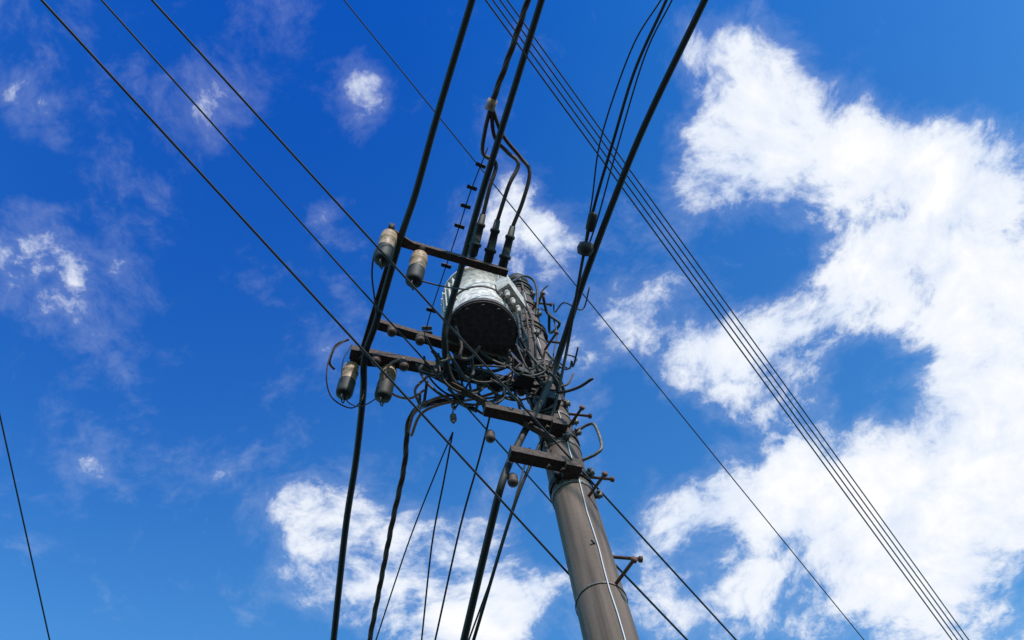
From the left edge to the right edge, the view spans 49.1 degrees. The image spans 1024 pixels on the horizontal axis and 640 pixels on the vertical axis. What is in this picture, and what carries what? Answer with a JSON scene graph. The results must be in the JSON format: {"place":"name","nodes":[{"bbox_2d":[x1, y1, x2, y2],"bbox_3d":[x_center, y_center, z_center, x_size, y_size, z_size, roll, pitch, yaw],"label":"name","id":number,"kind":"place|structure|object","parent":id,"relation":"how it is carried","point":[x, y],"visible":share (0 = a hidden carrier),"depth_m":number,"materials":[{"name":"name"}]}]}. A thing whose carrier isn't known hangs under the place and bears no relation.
{"place":"outdoors","nodes":[
{"label":"outdoors","id":0,"kind":"place"},
{"bbox_2d":[0,414,49,639],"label":"wire","id":1,"kind":"object","parent":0,"point":[24,527],"visible":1,"depth_m":7.58,"materials":[{"name":"black"}]},
{"bbox_2d":[407,375,510,432],"bbox_3d":[-0.382,0.518,7.664,0.798,0.221,0.154,-22,-68,4],"label":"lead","id":2,"kind":"object","parent":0,"point":[429,401],"visible":0.6,"depth_m":7.60,"materials":[{"name":"black rubber"}]},
{"bbox_2d":[367,389,472,639],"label":"cable","id":3,"kind":"object","parent":2,"relation":"attached to","point":[390,530],"visible":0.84,"depth_m":7.69,"materials":[{"name":"black rubber"}]},
{"bbox_2d":[0,0,1023,639],"label":"sky","id":4,"kind":"structure","parent":0,"point":[847,176],"materials":[{"name":"blue"}]},
{"bbox_2d":[460,0,707,639],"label":"cable","id":5,"kind":"object","parent":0,"point":[502,481],"visible":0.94,"depth_m":7.53,"materials":[{"name":"black rubber"}]},
{"bbox_2d":[344,0,863,639],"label":"wire","id":6,"kind":"object","parent":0,"point":[596,310],"visible":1,"depth_m":11.24,"materials":[{"name":"black metal"}]},
{"bbox_2d":[485,0,951,639],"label":"wire","id":7,"kind":"object","parent":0,"point":[709,308],"visible":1,"depth_m":8.11,"materials":[{"name":"black metal"}]},
{"bbox_2d":[492,0,957,639],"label":"wire","id":8,"kind":"object","parent":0,"point":[720,314],"visible":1,"depth_m":8.47,"materials":[{"name":"black metal"}]},
{"bbox_2d":[499,0,963,639],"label":"wire","id":9,"kind":"object","parent":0,"point":[729,316],"visible":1,"depth_m":8.82,"materials":[{"name":"black"}]},
{"bbox_2d":[507,0,968,639],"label":"wire","id":10,"kind":"object","parent":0,"point":[735,316],"visible":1,"depth_m":9.14,"materials":[{"name":"black"}]},
{"bbox_3d":[-0.378,0.545,7.594,0.074,0.253,0.045,-13,-68,0],"label":"drop hanger","id":11,"kind":"object","parent":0,"visible":0},
{"bbox_2d":[450,411,456,423],"bbox_3d":[-0.389,0.644,7.411,0.042,0.160,0.044,-13,-68,0],"label":"insulator","id":12,"kind":"object","parent":11,"relation":"hanging from","point":[453,418],"visible":1,"depth_m":7.37,"materials":[{"name":"grey ceramic"}]},
{"label":"ground","id":13,"kind":"structure","parent":0,"visible":0},
{"bbox_2d":[516,285,638,639],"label":"utility pole","id":14,"kind":"object","parent":13,"relation":"on","point":[597,614],"visible":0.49,"depth_m":6.04,"materials":[{"name":"concrete"}]},
{"bbox_2d":[40,0,568,574],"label":"wire","id":15,"kind":"object","parent":14,"relation":"attached to","point":[294,274],"visible":1,"depth_m":5.38,"materials":[{"name":"black"}]},
{"bbox_2d":[375,433,451,639],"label":"wire","id":16,"kind":"object","parent":15,"relation":"attached to","point":[410,537],"visible":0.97,"depth_m":7.58,"materials":[{"name":"black"}]},
{"bbox_2d":[421,432,453,639],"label":"wire","id":17,"kind":"object","parent":15,"relation":"attached to","point":[433,537],"visible":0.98,"depth_m":7.60,"materials":[{"name":"black"}]},
{"bbox_2d":[101,0,551,502],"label":"wire","id":18,"kind":"object","parent":14,"relation":"attached to","point":[281,200],"visible":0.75,"depth_m":6.93,"materials":[{"name":"black"}]},
{"bbox_2d":[151,0,736,639],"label":"wire","id":19,"kind":"object","parent":14,"relation":"attached to","point":[425,300],"visible":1,"depth_m":6.29,"materials":[{"name":"black"}]},
{"bbox_2d":[349,240,592,501],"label":"crossarms","id":20,"kind":"object","parent":14,"relation":"attached to","point":[565,467],"visible":0.69,"depth_m":7.44,"materials":[{"name":"black metal"}]},
{"bbox_2d":[336,360,355,402],"bbox_3d":[-1.102,0.399,7.540,0.117,0.407,0.212,25,-73,-14],"label":"cutout cap","id":21,"kind":"object","parent":20,"relation":"attached to","point":[345,387],"visible":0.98,"depth_m":7.43,"materials":[{"name":"grey plastic"}]},
{"bbox_2d":[341,344,375,406],"bbox_3d":[-1.051,0.405,7.549,0.193,0.322,0.361,-34,-70,8],"label":"wire","id":22,"kind":"object","parent":21,"relation":"attached to","point":[341,381],"visible":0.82,"depth_m":7.49,"materials":[{"name":"black metal"}]},
{"bbox_2d":[340,361,358,380],"bbox_3d":[-1.102,0.370,7.589,0.140,0.186,0.145,-13,-68,0],"label":"insulator","id":23,"kind":"object","parent":20,"relation":"attached to","point":[351,368],"visible":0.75,"depth_m":7.56,"materials":[{"name":"beige ceramic"}]},
{"bbox_2d":[374,379,393,406],"bbox_3d":[-0.848,0.422,7.573,0.117,0.407,0.212,25,-73,-14],"label":"cutout cap","id":24,"kind":"object","parent":20,"relation":"attached to","point":[384,391],"visible":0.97,"depth_m":7.46,"materials":[{"name":"grey plastic"}]},
{"bbox_2d":[374,223,394,268],"bbox_3d":[-0.810,-0.474,7.224,0.117,0.407,0.212,25,-73,-14],"label":"cutout cap","id":25,"kind":"object","parent":20,"relation":"attached to","point":[380,259],"visible":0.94,"depth_m":7.12,"materials":[{"name":"grey plastic"}]},
{"bbox_2d":[350,229,418,367],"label":"cutout brackets","id":26,"kind":"object","parent":20,"relation":"on","point":[409,243],"visible":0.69,"depth_m":7.40,"materials":[{"name":"metal"}]},
{"bbox_2d":[378,229,396,247],"bbox_3d":[-0.810,-0.503,7.273,0.140,0.186,0.145,-13,-68,0],"label":"insulator","id":27,"kind":"object","parent":20,"relation":"attached to","point":[389,236],"visible":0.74,"depth_m":7.24,"materials":[{"name":"beige ceramic"}]},
{"bbox_2d":[378,364,396,381],"bbox_3d":[-0.849,0.393,7.622,0.140,0.186,0.145,-13,-68,0],"label":"insulator","id":28,"kind":"object","parent":20,"relation":"attached to","point":[391,373],"visible":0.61,"depth_m":7.60,"materials":[{"name":"beige ceramic"}]},
{"bbox_2d":[330,0,475,639],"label":"cable","id":29,"kind":"object","parent":20,"relation":"attached to","point":[391,267],"visible":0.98,"depth_m":7.45,"materials":[{"name":"black rubber"}]},
{"bbox_2d":[326,339,364,408],"bbox_3d":[-1.136,0.387,7.542,0.204,0.310,0.388,-23,-68,4],"label":"loop","id":30,"kind":"object","parent":29,"relation":"attached to","point":[327,382],"visible":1,"depth_m":7.47,"materials":[{"name":"black rubber"}]},
{"bbox_2d":[329,338,348,369],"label":"wire","id":31,"kind":"object","parent":30,"relation":"on","point":[330,364],"visible":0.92,"depth_m":7.58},
{"bbox_2d":[371,249,377,316],"bbox_3d":[-0.893,-0.247,7.369,0.089,0.211,0.546,7,-69,-8],"label":"lead","id":32,"kind":"object","parent":29,"relation":"attached to","point":[373,283],"visible":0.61,"depth_m":7.28,"materials":[{"name":"black metal"}]},
{"bbox_2d":[383,357,423,399],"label":"wire","id":33,"kind":"object","parent":20,"relation":"attached to","point":[384,376],"visible":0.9,"depth_m":7.57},
{"bbox_2d":[405,246,424,289],"bbox_3d":[-0.617,-0.342,7.293,0.117,0.407,0.212,25,-73,-14],"label":"cutout cap","id":34,"kind":"object","parent":20,"relation":"attached to","point":[415,273],"visible":0.84,"depth_m":7.19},
{"bbox_2d":[422,280,468,289],"bbox_3d":[-0.444,-0.238,7.414,0.408,0.409,0.029,30,-74,-16],"label":"lead","id":35,"kind":"object","parent":34,"relation":"attached to","point":[444,286],"visible":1,"depth_m":7.33,"materials":[{"name":"black rubber"}]},
{"bbox_2d":[409,250,427,267],"bbox_3d":[-0.617,-0.371,7.343,0.140,0.186,0.145,-13,-68,0],"label":"insulator","id":36,"kind":"object","parent":20,"relation":"attached to","point":[420,257],"visible":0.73,"depth_m":7.31,"materials":[{"name":"beige ceramic"}]},
{"bbox_2d":[423,356,463,400],"bbox_3d":[-0.487,0.417,7.649,0.074,0.188,0.378,-44,-71,12],"label":"wire","id":37,"kind":"object","parent":20,"relation":"on","point":[437,386],"visible":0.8,"depth_m":7.60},
{"bbox_2d":[371,325,525,487],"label":"insulators","id":38,"kind":"object","parent":20,"relation":"attached to","point":[512,480],"visible":0.88,"depth_m":7.50,"materials":[{"name":"grey ceramic"}]},
{"bbox_2d":[422,162,485,333],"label":"spacers","id":39,"kind":"object","parent":20,"relation":"on","point":[457,225],"visible":0.97,"depth_m":7.59,"materials":[{"name":"black plastic"}]},
{"bbox_2d":[426,147,488,330],"bbox_3d":[-0.382,-0.532,7.602,0.029,0.258,1.318,17,-71,-11],"label":"spacer wire","id":40,"kind":"object","parent":39,"relation":"attached to","point":[457,232],"visible":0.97,"depth_m":7.60,"materials":[{"name":"black metal"}]},
{"bbox_2d":[415,363,497,405],"bbox_3d":[-0.390,0.471,7.628,0.604,0.244,0.093,19,-72,-12],"label":"wire","id":41,"kind":"object","parent":20,"relation":"on","point":[429,385],"visible":0.77,"depth_m":7.54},
{"bbox_2d":[410,387,510,436],"bbox_3d":[-0.337,0.555,7.667,0.818,0.251,0.148,-19,-68,2],"label":"cable","id":42,"kind":"object","parent":20,"relation":"on","point":[435,406],"visible":0.71,"depth_m":7.59,"materials":[{"name":"black rubber"}]},
{"bbox_2d":[434,417,489,639],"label":"wire","id":43,"kind":"object","parent":20,"relation":"attached to","point":[464,510],"visible":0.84,"depth_m":7.64,"materials":[{"name":"black"}]},
{"bbox_2d":[438,353,489,393],"bbox_3d":[-0.341,0.389,7.598,0.391,0.282,0.116,21,-72,-13],"label":"wire","id":44,"kind":"object","parent":20,"relation":"on","point":[459,391],"visible":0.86,"depth_m":7.55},
{"bbox_2d":[435,360,518,399],"bbox_3d":[-0.226,0.441,7.642,0.642,0.262,0.116,14,-71,-10],"label":"wire","id":45,"kind":"object","parent":20,"relation":"on","point":[492,397],"visible":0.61,"depth_m":7.61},
{"bbox_2d":[448,351,520,383],"bbox_3d":[-0.195,0.342,7.642,0.518,0.215,0.121,9,-70,-9],"label":"wire","id":46,"kind":"object","parent":20,"relation":"on","point":[501,378],"visible":0.58,"depth_m":7.59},
{"bbox_2d":[431,350,537,392],"bbox_3d":[-0.196,0.380,7.723,0.803,0.070,0.085,21,-72,-13],"label":"wire","id":47,"kind":"object","parent":20,"relation":"on","point":[509,384],"visible":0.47,"depth_m":7.69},
{"bbox_2d":[462,353,511,372],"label":"wire","id":48,"kind":"object","parent":20,"relation":"on","point":[493,370],"visible":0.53,"depth_m":7.65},
{"bbox_2d":[468,376,505,403],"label":"wire","id":49,"kind":"object","parent":20,"relation":"on","point":[497,402],"visible":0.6,"depth_m":7.55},
{"bbox_2d":[468,214,515,267],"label":"insulators","id":50,"kind":"object","parent":20,"relation":"on","point":[489,250],"visible":0.96,"depth_m":7.54,"materials":[{"name":"black ceramic"}]},
{"bbox_2d":[493,110,531,225],"bbox_3d":[0.009,-1.060,7.587,0.223,0.306,0.794,-13,-68,0],"label":"cable","id":51,"kind":"object","parent":50,"relation":"attached to","point":[522,160],"visible":0.94,"depth_m":7.63,"materials":[{"name":"black rubber"}]},
{"bbox_2d":[448,301,536,381],"bbox_3d":[-0.092,0.002,8.227,0.854,1.030,0.480,28,-74,-15],"label":"transformer bottom","id":52,"kind":"object","parent":20,"relation":"on","point":[488,326],"visible":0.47,"depth_m":7.71,"materials":[{"name":"black metal"}]},
{"bbox_2d":[511,275,538,316],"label":"wire","id":53,"kind":"object","parent":52,"relation":"attached to","point":[536,287],"visible":0.99,"depth_m":8.38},
{"bbox_2d":[524,308,530,351],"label":"wire","id":54,"kind":"object","parent":52,"relation":"attached to","point":[528,332],"visible":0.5,"depth_m":8.21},
{"bbox_2d":[441,0,544,390],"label":"cable","id":55,"kind":"object","parent":20,"relation":"on","point":[490,165],"visible":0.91,"depth_m":7.53,"materials":[{"name":"black rubber"}]},
{"bbox_2d":[480,110,497,213],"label":"cable","id":56,"kind":"object","parent":55,"relation":"attached to","point":[494,173],"visible":0.98,"depth_m":7.59,"materials":[{"name":"black rubber"}]},
{"bbox_2d":[485,98,497,111],"bbox_3d":[-0.141,-1.454,7.569,0.068,0.074,0.088,19,-71,-12],"label":"clamp","id":57,"kind":"object","parent":56,"relation":"on","point":[491,104],"visible":1,"depth_m":7.54,"materials":[{"name":"grey metal"}]},
{"bbox_2d":[490,111,519,219],"bbox_3d":[-0.036,-1.068,7.580,0.193,0.307,0.735,-3,-68,-4],"label":"cable","id":58,"kind":"object","parent":55,"relation":"attached to","point":[516,170],"visible":0.92,"depth_m":7.59,"materials":[{"name":"black rubber"}]},
{"bbox_2d":[491,0,530,99],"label":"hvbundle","id":59,"kind":"object","parent":55,"relation":"attached to","point":[511,49],"visible":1,"depth_m":7.48,"materials":[{"name":"black rubber"}]},
{"bbox_2d":[414,312,573,409],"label":"tangled cables","id":60,"kind":"object","parent":20,"relation":"on","point":[418,400],"visible":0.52,"depth_m":7.51,"materials":[{"name":"black rubber"}]},
{"bbox_2d":[450,364,540,387],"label":"cable","id":61,"kind":"object","parent":20,"relation":"on","point":[490,374],"visible":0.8,"depth_m":7.62,"materials":[{"name":"black rubber"}]},
{"bbox_2d":[468,447,529,639],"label":"wire","id":62,"kind":"object","parent":20,"relation":"attached to","point":[485,594],"visible":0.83,"depth_m":6.91,"materials":[{"name":"black"}]},
{"bbox_2d":[418,285,593,414],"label":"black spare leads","id":63,"kind":"object","parent":20,"relation":"on","point":[461,374],"visible":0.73,"depth_m":7.54,"materials":[{"name":"black rubber"}]},
{"bbox_2d":[513,279,565,403],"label":"pole cable wraps","id":64,"kind":"object","parent":63,"relation":"attached to","point":[530,288],"visible":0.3,"depth_m":9.14,"materials":[{"name":"black rubber"}]},
{"bbox_2d":[540,308,559,372],"bbox_3d":[0.351,0.162,9.319,0.104,1.006,0.218,-13,-68,0],"label":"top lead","id":65,"kind":"object","parent":63,"relation":"attached to","point":[556,337],"visible":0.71,"depth_m":9.38,"materials":[{"name":"black rubber"}]},
{"bbox_2d":[451,352,561,409],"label":"junction boxes","id":66,"kind":"object","parent":20,"relation":"attached to","point":[527,382],"visible":0.7,"depth_m":7.64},
{"bbox_2d":[479,363,539,401],"bbox_3d":[-0.016,0.454,7.694,0.471,0.210,0.130,16,-71,-11],"label":"cable","id":67,"kind":"object","parent":66,"relation":"attached to","point":[499,395],"visible":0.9,"depth_m":7.64,"materials":[{"name":"black rubber"}]},
{"bbox_2d":[511,383,560,412],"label":"cable","id":68,"kind":"object","parent":66,"relation":"attached to","point":[515,394],"visible":0.51,"depth_m":7.58,"materials":[{"name":"black rubber"}]},
{"bbox_2d":[527,351,560,390],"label":"cable","id":69,"kind":"object","parent":66,"relation":"attached to","point":[535,361],"visible":0.72,"depth_m":7.78,"materials":[{"name":"black rubber"}]},
{"bbox_2d":[479,350,543,383],"bbox_3d":[0.034,0.342,7.696,0.564,0.142,0.086,28,-74,-15],"label":"cable","id":70,"kind":"object","parent":20,"relation":"on","point":[487,357],"visible":0.83,"depth_m":7.64,"materials":[{"name":"black rubber"}]},
{"bbox_2d":[496,355,552,376],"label":"cable","id":71,"kind":"object","parent":20,"relation":"on","point":[533,375],"visible":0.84,"depth_m":7.69,"materials":[{"name":"black rubber"}]},
{"bbox_2d":[520,309,546,414],"bbox_3d":[0.154,0.291,8.487,0.046,2.602,0.040,-32,-69,7],"label":"pole cable","id":72,"kind":"object","parent":20,"relation":"on","point":[526,336],"visible":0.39,"depth_m":8.86,"materials":[{"name":"black rubber"}]},
{"bbox_2d":[521,282,547,380],"bbox_3d":[0.177,0.081,9.000,0.044,2.301,0.034,8,-70,-8],"label":"pole cable","id":73,"kind":"object","parent":20,"relation":"on","point":[533,330],"visible":0.77,"depth_m":8.92,"materials":[{"name":"black rubber"}]},
{"bbox_2d":[516,313,558,483],"bbox_3d":[0.125,0.361,8.378,0.051,3.452,0.050,-42,-71,11],"label":"pole cable","id":74,"kind":"object","parent":20,"relation":"on","point":[555,474],"visible":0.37,"depth_m":7.29,"materials":[{"name":"black rubber"}]},
{"bbox_2d":[443,266,516,333],"bbox_3d":[-0.244,-0.051,8.098,0.502,0.795,0.502,-13,-68,0],"label":"transformer","id":75,"kind":"object","parent":14,"relation":"attached to","point":[471,276],"visible":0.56,"depth_m":7.96,"materials":[{"name":"grey metal"}]},
{"bbox_2d":[441,275,525,323],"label":"transformer ribs","id":76,"kind":"object","parent":75,"relation":"attached to","point":[510,294],"visible":0.58,"depth_m":7.95,"materials":[{"name":"grey metal"}]},
{"bbox_2d":[452,285,516,364],"bbox_3d":[-0.224,0.035,7.880,0.498,0.325,0.498,-13,-68,0],"label":"rim","id":77,"kind":"object","parent":75,"relation":"attached to","point":[463,303],"visible":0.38,"depth_m":7.69,"materials":[{"name":"grey metal"}]},
{"bbox_2d":[508,273,527,283],"bbox_3d":[0.043,-0.320,10.356,0.223,0.170,0.223,-13,-68,0],"label":"pole cap","id":78,"kind":"object","parent":14,"relation":"on","point":[513,276],"visible":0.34,"depth_m":10.28,"materials":[{"name":"grey metal"}]},
{"bbox_2d":[516,330,531,409],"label":"pole cable","id":79,"kind":"object","parent":14,"relation":"attached to","point":[518,344],"visible":0.14,"depth_m":8.08,"materials":[{"name":"black rubber"}]},
{"bbox_2d":[472,0,667,639],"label":"cable","id":80,"kind":"object","parent":14,"relation":"attached to","point":[581,265],"visible":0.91,"depth_m":7.56,"materials":[{"name":"black rubber"}]},
{"bbox_2d":[577,211,596,255],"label":"insulators","id":81,"kind":"object","parent":80,"relation":"attached to","point":[584,248],"visible":1,"depth_m":7.70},
{"bbox_2d":[585,0,661,237],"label":"cable","id":82,"kind":"object","parent":81,"relation":"attached to","point":[646,21],"visible":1,"depth_m":7.61,"materials":[{"name":"black rubber"}]},
{"bbox_2d":[589,0,672,242],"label":"cable","id":83,"kind":"object","parent":81,"relation":"attached to","point":[626,117],"visible":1,"depth_m":7.65,"materials":[{"name":"black rubber"}]},
{"bbox_2d":[515,290,627,615],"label":"pole bands","id":84,"kind":"object","parent":14,"relation":"attached to","point":[590,472],"visible":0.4,"depth_m":7.22,"materials":[{"name":"grey metal"}]},
{"bbox_2d":[532,291,642,584],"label":"climbing pegs","id":85,"kind":"object","parent":84,"relation":"attached to","point":[634,559],"visible":0.84,"depth_m":7.08,"materials":[{"name":"metal"}]},
{"bbox_2d":[517,269,625,639],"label":"earth wire","id":86,"kind":"object","parent":14,"relation":"attached to","point":[593,530],"visible":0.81,"depth_m":6.06,"materials":[{"name":"grey"}]},
{"bbox_2d":[580,422,602,461],"bbox_3d":[0.502,0.782,7.278,0.169,0.427,0.022,-30,-69,6],"label":"step rung","id":87,"kind":"object","parent":14,"relation":"attached to","point":[594,425],"visible":0.99,"depth_m":7.19,"materials":[{"name":"grey metal"}]},
{"bbox_2d":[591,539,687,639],"bbox_3d":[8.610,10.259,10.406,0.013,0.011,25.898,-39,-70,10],"label":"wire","id":88,"kind":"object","parent":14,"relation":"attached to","point":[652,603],"visible":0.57,"depth_m":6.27,"materials":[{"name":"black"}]}
]}

